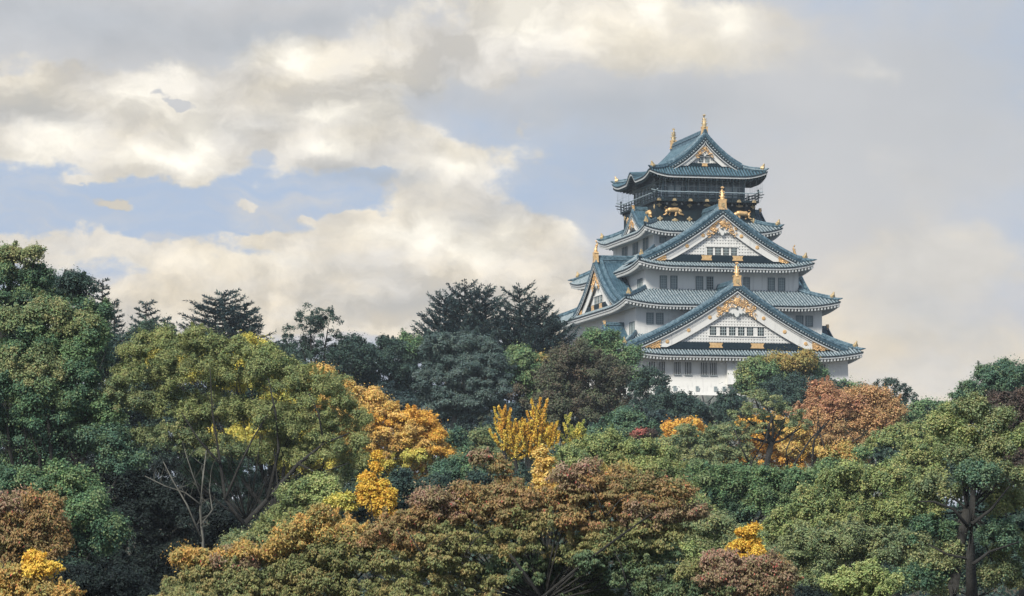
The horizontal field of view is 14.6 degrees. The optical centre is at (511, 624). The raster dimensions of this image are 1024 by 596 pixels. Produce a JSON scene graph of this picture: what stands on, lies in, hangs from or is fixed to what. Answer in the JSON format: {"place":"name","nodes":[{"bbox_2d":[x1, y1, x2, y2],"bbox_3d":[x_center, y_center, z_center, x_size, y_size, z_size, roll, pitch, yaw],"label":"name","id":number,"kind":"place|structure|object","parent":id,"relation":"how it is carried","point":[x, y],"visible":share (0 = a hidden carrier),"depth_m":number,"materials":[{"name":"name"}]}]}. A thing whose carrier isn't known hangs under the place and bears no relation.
{"place":"outdoors","nodes":[
{"label":"outdoors","id":0,"kind":"place"},
{"bbox_2d":[0,0,1023,505],"label":"sky","id":1,"kind":"structure","parent":0,"point":[363,159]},
{"bbox_2d":[11,511,1017,595],"bbox_3d":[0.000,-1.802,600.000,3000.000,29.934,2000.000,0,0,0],"label":"ground","id":2,"kind":"structure","parent":0,"point":[1006,591],"depth_m":327.00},
{"bbox_2d":[0,239,61,593],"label":"camphor tree","id":3,"kind":"object","parent":2,"relation":"on","point":[33,277],"visible":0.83,"depth_m":234.19,"materials":[{"name":"green plant"}]},
{"bbox_2d":[0,482,78,576],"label":"cherry tree","id":4,"kind":"object","parent":2,"relation":"on","point":[32,510],"visible":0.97,"depth_m":107.64,"materials":[{"name":"brown plant"}]},
{"bbox_2d":[0,548,86,595],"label":"cherry tree","id":5,"kind":"object","parent":2,"relation":"on","point":[27,577],"visible":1,"depth_m":99.68,"materials":[{"name":"yellow plant"}]},
{"bbox_2d":[0,330,89,476],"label":"broadleaf tree","id":6,"kind":"object","parent":2,"relation":"on","point":[1,450],"depth_m":308.41,"materials":[{"name":"green plant"}]},
{"bbox_2d":[0,452,141,573],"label":"camphor tree","id":7,"kind":"object","parent":2,"relation":"on","point":[96,529],"visible":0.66,"depth_m":149.16,"materials":[{"name":"green plant"}]},
{"bbox_2d":[0,289,152,534],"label":"camphor tree","id":8,"kind":"object","parent":2,"relation":"on","point":[77,420],"visible":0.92,"depth_m":193.94,"materials":[{"name":"green plant"}]},
{"bbox_2d":[47,264,114,465],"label":"camphor tree","id":9,"kind":"object","parent":2,"relation":"on","point":[73,285],"visible":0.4,"depth_m":249.26,"materials":[{"name":"green plant"}]},
{"bbox_2d":[46,555,160,595],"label":"evergreen shrub","id":10,"kind":"object","parent":2,"relation":"on","point":[95,581],"visible":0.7,"depth_m":139.32,"materials":[{"name":"green plant"}]},
{"bbox_2d":[93,277,126,511],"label":"cedar tree","id":11,"kind":"object","parent":2,"relation":"on","point":[116,323],"visible":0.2,"depth_m":329.86,"materials":[{"name":"green plant"}]},
{"bbox_2d":[96,325,160,560],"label":"broadleaf tree","id":12,"kind":"object","parent":2,"relation":"on","point":[116,339],"visible":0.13,"depth_m":308.69,"materials":[{"name":"green plant"}]},
{"bbox_2d":[128,299,178,474],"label":"cedar tree","id":13,"kind":"object","parent":2,"relation":"on","point":[146,315],"visible":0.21,"depth_m":399.89,"materials":[{"name":"green plant"}]},
{"bbox_2d":[77,447,252,589],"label":"evergreen shrub","id":14,"kind":"object","parent":2,"relation":"on","point":[146,502],"visible":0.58,"depth_m":213.79,"materials":[{"name":"green plant"}]},
{"bbox_2d":[145,446,217,577],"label":"bare tree","id":15,"kind":"object","parent":2,"relation":"on","point":[201,535],"visible":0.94,"depth_m":164.98,"materials":[{"name":"brown plant"}]},
{"bbox_2d":[120,317,258,530],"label":"broadleaf tree","id":16,"kind":"object","parent":2,"relation":"on","point":[150,327],"visible":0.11,"depth_m":308.61,"materials":[{"name":"green plant"}]},
{"bbox_2d":[176,288,283,486],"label":"cedar tree","id":17,"kind":"object","parent":2,"relation":"on","point":[236,319],"visible":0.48,"depth_m":428.74,"materials":[{"name":"green plant"}]},
{"bbox_2d":[97,313,378,569],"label":"olive tree","id":18,"kind":"object","parent":2,"relation":"on","point":[168,343],"visible":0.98,"depth_m":194.48,"materials":[{"name":"green plant"}]},
{"bbox_2d":[145,330,371,511],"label":"zelkova tree","id":19,"kind":"object","parent":2,"relation":"on","point":[238,431],"visible":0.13,"depth_m":261.37,"materials":[{"name":"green plant"}]},
{"bbox_2d":[206,459,340,545],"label":"broadleaf tree","id":20,"kind":"object","parent":2,"relation":"on","point":[244,490],"visible":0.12,"depth_m":268.28,"materials":[{"name":"green plant"}]},
{"bbox_2d":[215,469,347,569],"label":"evergreen shrub","id":21,"kind":"object","parent":2,"relation":"on","point":[304,492],"visible":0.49,"depth_m":169.51,"materials":[{"name":"green plant"}]},
{"bbox_2d":[148,501,429,595],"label":"cherry tree","id":22,"kind":"object","parent":2,"relation":"on","point":[316,545],"visible":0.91,"depth_m":111.44,"materials":[{"name":"green plant"}]},
{"bbox_2d":[215,357,383,479],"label":"broadleaf tree","id":23,"kind":"object","parent":2,"relation":"on","point":[247,393],"visible":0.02,"depth_m":308.66,"materials":[{"name":"green plant"}]},
{"bbox_2d":[275,302,360,378],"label":"broadleaf tree","id":24,"kind":"object","parent":2,"relation":"on","point":[313,350],"visible":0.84,"depth_m":429.36,"materials":[{"name":"green plant"}]},
{"bbox_2d":[275,333,380,373],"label":"broadleaf tree","id":25,"kind":"object","parent":2,"relation":"on","point":[368,353],"visible":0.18,"depth_m":443.31,"materials":[{"name":"green plant"}]},
{"bbox_2d":[322,449,401,577],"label":"ginkgo tree","id":26,"kind":"object","parent":2,"relation":"on","point":[374,494],"visible":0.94,"depth_m":149.73,"materials":[{"name":"yellow plant"}]},
{"bbox_2d":[333,330,418,395],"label":"broadleaf tree","id":27,"kind":"object","parent":2,"relation":"on","point":[398,373],"visible":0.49,"depth_m":448.61,"materials":[{"name":"green plant"}]},
{"bbox_2d":[343,383,460,578],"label":"zelkova tree","id":28,"kind":"object","parent":2,"relation":"on","point":[413,436],"visible":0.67,"depth_m":278.93,"materials":[{"name":"orange plant"}]},
{"bbox_2d":[329,457,477,578],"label":"evergreen shrub","id":29,"kind":"object","parent":2,"relation":"on","point":[402,482],"visible":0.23,"depth_m":224.01,"materials":[{"name":"green plant"}]},
{"bbox_2d":[370,327,448,396],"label":"broadleaf tree","id":30,"kind":"object","parent":2,"relation":"on","point":[410,356],"visible":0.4,"depth_m":453.68,"materials":[{"name":"green plant"}]},
{"bbox_2d":[415,451,509,590],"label":"round tree","id":31,"kind":"object","parent":2,"relation":"on","point":[454,467],"visible":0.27,"depth_m":239.28,"materials":[{"name":"green plant"}]},
{"bbox_2d":[409,325,517,429],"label":"broadleaf tree","id":32,"kind":"object","parent":2,"relation":"on","point":[454,399],"visible":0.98,"depth_m":403.58,"materials":[{"name":"green plant"}]},
{"bbox_2d":[410,278,517,430],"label":"cedar tree","id":33,"kind":"object","parent":2,"relation":"on","point":[455,310],"visible":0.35,"depth_m":483.64,"materials":[{"name":"green plant"}]},
{"bbox_2d":[364,380,577,446],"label":"broadleaf tree","id":34,"kind":"object","parent":2,"relation":"on","point":[470,424],"visible":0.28,"depth_m":428.26,"materials":[{"name":"green plant"}]},
{"bbox_2d":[433,422,535,470],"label":"round tree","id":35,"kind":"object","parent":2,"relation":"on","point":[477,437],"visible":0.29,"depth_m":329.02,"materials":[{"name":"green plant"}]},
{"bbox_2d":[0,492,1018,595],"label":"undergrowth","id":36,"kind":"object","parent":2,"relation":"on","point":[920,593],"depth_m":321.69,"materials":[{"name":"green plant"}]},
{"bbox_2d":[475,339,569,472],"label":"broadleaf tree","id":37,"kind":"object","parent":2,"relation":"on","point":[526,361],"visible":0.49,"depth_m":428.41,"materials":[{"name":"green plant"}]},
{"bbox_2d":[489,397,564,555],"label":"ginkgo tree","id":38,"kind":"object","parent":2,"relation":"on","point":[542,430],"visible":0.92,"depth_m":299.73,"materials":[{"name":"yellow plant"}]},
{"bbox_2d":[483,279,581,479],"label":"cedar tree","id":39,"kind":"object","parent":2,"relation":"on","point":[535,331],"visible":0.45,"depth_m":480.56,"materials":[{"name":"green plant"}]},
{"bbox_2d":[463,441,603,586],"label":"evergreen shrub","id":40,"kind":"object","parent":2,"relation":"on","point":[475,477],"visible":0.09,"depth_m":229.10,"materials":[{"name":"green plant"}]},
{"bbox_2d":[355,441,718,595],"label":"cherry tree","id":41,"kind":"object","parent":2,"relation":"on","point":[436,515],"visible":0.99,"depth_m":107.66,"materials":[{"name":"brown plant"}]},
{"bbox_2d":[525,444,560,554],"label":"ginkgo tree","id":42,"kind":"object","parent":2,"relation":"on","point":[545,463],"visible":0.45,"depth_m":116.81,"materials":[{"name":"yellow plant"}]},
{"bbox_2d":[560,409,586,569],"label":"ginkgo tree","id":43,"kind":"object","parent":2,"relation":"on","point":[579,429],"visible":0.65,"depth_m":301.87,"materials":[{"name":"yellow plant"}]},
{"bbox_2d":[527,332,642,436],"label":"broadleaf tree","id":44,"kind":"object","parent":2,"relation":"on","point":[609,373],"visible":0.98,"depth_m":423.35,"materials":[{"name":"green plant"}]},
{"bbox_2d":[575,324,656,401],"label":"broadleaf tree","id":45,"kind":"object","parent":2,"relation":"on","point":[610,339],"visible":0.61,"depth_m":478.42,"materials":[{"name":"green plant"}]},
{"bbox_2d":[586,403,663,550],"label":"round tree","id":46,"kind":"object","parent":2,"relation":"on","point":[627,420],"visible":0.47,"depth_m":344.15,"materials":[{"name":"green plant"}]},
{"bbox_2d":[548,423,723,578],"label":"olive tree","id":47,"kind":"object","parent":2,"relation":"on","point":[608,445],"visible":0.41,"depth_m":199.40,"materials":[{"name":"green plant"}]},
{"bbox_2d":[576,401,707,441],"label":"broadleaf tree","id":48,"kind":"object","parent":2,"relation":"on","point":[656,415],"visible":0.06,"depth_m":439.12,"materials":[{"name":"green plant"}]},
{"bbox_2d":[613,363,672,411],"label":"broadleaf tree","id":49,"kind":"object","parent":2,"relation":"on","point":[661,381],"visible":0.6,"depth_m":477.02,"materials":[{"name":"green plant"}]},
{"bbox_2d":[629,427,659,440],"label":"red shrub","id":50,"kind":"object","parent":2,"relation":"on","point":[651,432],"visible":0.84,"depth_m":324.51,"materials":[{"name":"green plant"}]},
{"bbox_2d":[655,415,709,460],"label":"ginkgo tree","id":51,"kind":"object","parent":2,"relation":"on","point":[667,427],"visible":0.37,"depth_m":389.29,"materials":[{"name":"orange plant"}]},
{"bbox_2d":[637,382,748,456],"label":"broadleaf tree","id":52,"kind":"object","parent":2,"relation":"on","point":[683,403],"visible":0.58,"depth_m":468.10,"materials":[{"name":"green plant"}]},
{"bbox_2d":[524,394,881,496],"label":"stone base wall","id":53,"kind":"structure","parent":2,"relation":"on","point":[710,399],"depth_m":571.03,"materials":[{"name":"grey stone"}]},
{"bbox_2d":[552,114,865,400],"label":"castle keep","id":54,"kind":"structure","parent":53,"relation":"on","point":[695,283],"depth_m":581.17,"materials":[{"name":"white paint"}]},
{"bbox_2d":[653,420,772,467],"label":"zelkova tree","id":55,"kind":"object","parent":2,"relation":"on","point":[715,439],"visible":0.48,"depth_m":308.91,"materials":[{"name":"green plant"}]},
{"bbox_2d":[654,508,786,564],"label":"broadleaf tree","id":56,"kind":"object","parent":2,"relation":"on","point":[715,532],"visible":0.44,"depth_m":159.37,"materials":[{"name":"green plant"}]},
{"bbox_2d":[611,572,842,595],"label":"evergreen shrub","id":57,"kind":"object","parent":2,"relation":"on","point":[806,590],"visible":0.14,"depth_m":134.94,"materials":[{"name":"green plant"}]},
{"bbox_2d":[654,546,804,595],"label":"cherry tree","id":58,"kind":"object","parent":2,"relation":"on","point":[721,572],"visible":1,"depth_m":104.60,"materials":[{"name":"brown plant"}]},
{"bbox_2d":[723,520,767,557],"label":"ginkgo tree","id":59,"kind":"object","parent":2,"relation":"on","point":[746,542],"visible":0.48,"depth_m":124.85,"materials":[{"name":"yellow plant"}]},
{"bbox_2d":[680,453,820,526],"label":"broadleaf tree","id":60,"kind":"object","parent":2,"relation":"on","point":[737,490],"visible":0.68,"depth_m":214.18,"materials":[{"name":"green plant"}]},
{"bbox_2d":[616,552,893,577],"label":"evergreen shrub","id":61,"kind":"object","parent":2,"relation":"on","point":[676,563],"depth_m":184.16,"materials":[{"name":"green plant"}]},
{"bbox_2d":[719,386,813,521],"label":"zelkova tree","id":62,"kind":"object","parent":2,"relation":"on","point":[756,427],"visible":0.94,"depth_m":344.74,"materials":[{"name":"green plant"}]},
{"bbox_2d":[723,408,809,523],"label":"ginkgo tree","id":63,"kind":"object","parent":2,"relation":"on","point":[776,456],"visible":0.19,"depth_m":394.46,"materials":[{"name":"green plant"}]},
{"bbox_2d":[727,346,834,417],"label":"zelkova tree","id":64,"kind":"object","parent":2,"relation":"on","point":[754,371],"visible":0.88,"depth_m":503.14,"materials":[{"name":"green plant"}]},
{"bbox_2d":[730,411,864,515],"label":"leaning tree","id":65,"kind":"object","parent":2,"relation":"on","point":[815,435],"visible":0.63,"depth_m":299.96,"materials":[{"name":"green plant"}]},
{"bbox_2d":[754,370,862,419],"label":"broadleaf tree","id":66,"kind":"object","parent":2,"relation":"on","point":[794,389],"visible":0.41,"depth_m":491.00,"materials":[{"name":"green plant"}]},
{"bbox_2d":[766,375,911,466],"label":"maple tree","id":67,"kind":"object","parent":2,"relation":"on","point":[834,407],"visible":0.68,"depth_m":378.46,"materials":[{"name":"orange plant"}]},
{"bbox_2d":[806,437,875,498],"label":"round tree","id":68,"kind":"object","parent":2,"relation":"on","point":[841,451],"visible":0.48,"depth_m":269.01,"materials":[{"name":"green plant"}]},
{"bbox_2d":[743,457,939,575],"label":"broadleaf tree","id":69,"kind":"object","parent":2,"relation":"on","point":[825,495],"visible":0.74,"depth_m":179.31,"materials":[{"name":"green plant"}]},
{"bbox_2d":[817,554,910,595],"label":"lime shrub","id":70,"kind":"object","parent":2,"relation":"on","point":[869,577],"visible":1,"depth_m":117.61,"materials":[{"name":"green plant"}]},
{"bbox_2d":[766,514,964,595],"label":"broadleaf tree","id":71,"kind":"object","parent":2,"relation":"on","point":[814,554],"visible":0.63,"depth_m":164.23,"materials":[{"name":"green plant"}]},
{"bbox_2d":[859,376,922,408],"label":"broadleaf tree","id":72,"kind":"object","parent":2,"relation":"on","point":[889,381],"visible":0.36,"depth_m":519.92,"materials":[{"name":"green plant"}]},
{"bbox_2d":[858,418,937,595],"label":"round tree","id":73,"kind":"object","parent":2,"relation":"on","point":[882,443],"visible":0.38,"depth_m":299.25,"materials":[{"name":"green plant"}]},
{"bbox_2d":[883,394,948,424],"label":"broadleaf tree","id":74,"kind":"object","parent":2,"relation":"on","point":[917,408],"visible":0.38,"depth_m":419.00,"materials":[{"name":"green plant"}]},
{"bbox_2d":[887,399,990,595],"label":"round tree","id":75,"kind":"object","parent":2,"relation":"on","point":[921,456],"visible":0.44,"depth_m":249.07,"materials":[{"name":"green plant"}]},
{"bbox_2d":[883,387,1023,595],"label":"broadleaf tree","id":76,"kind":"object","parent":2,"relation":"on","point":[974,464],"visible":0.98,"depth_m":149.61,"materials":[{"name":"green plant"}]},
{"bbox_2d":[883,446,1023,595],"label":"tree","id":77,"kind":"object","parent":2,"relation":"on","point":[1018,517],"visible":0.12,"depth_m":198.93,"materials":[{"name":"green plant"}]},
{"bbox_2d":[945,355,1023,515],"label":"broadleaf tree","id":78,"kind":"object","parent":2,"relation":"on","point":[1004,374],"visible":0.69,"depth_m":328.71,"materials":[{"name":"green plant"}]},
{"bbox_2d":[985,386,1023,595],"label":"broadleaf tree","id":79,"kind":"object","parent":2,"relation":"on","point":[1010,398],"visible":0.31,"depth_m":258.99,"materials":[{"name":"green plant"}]}
]}

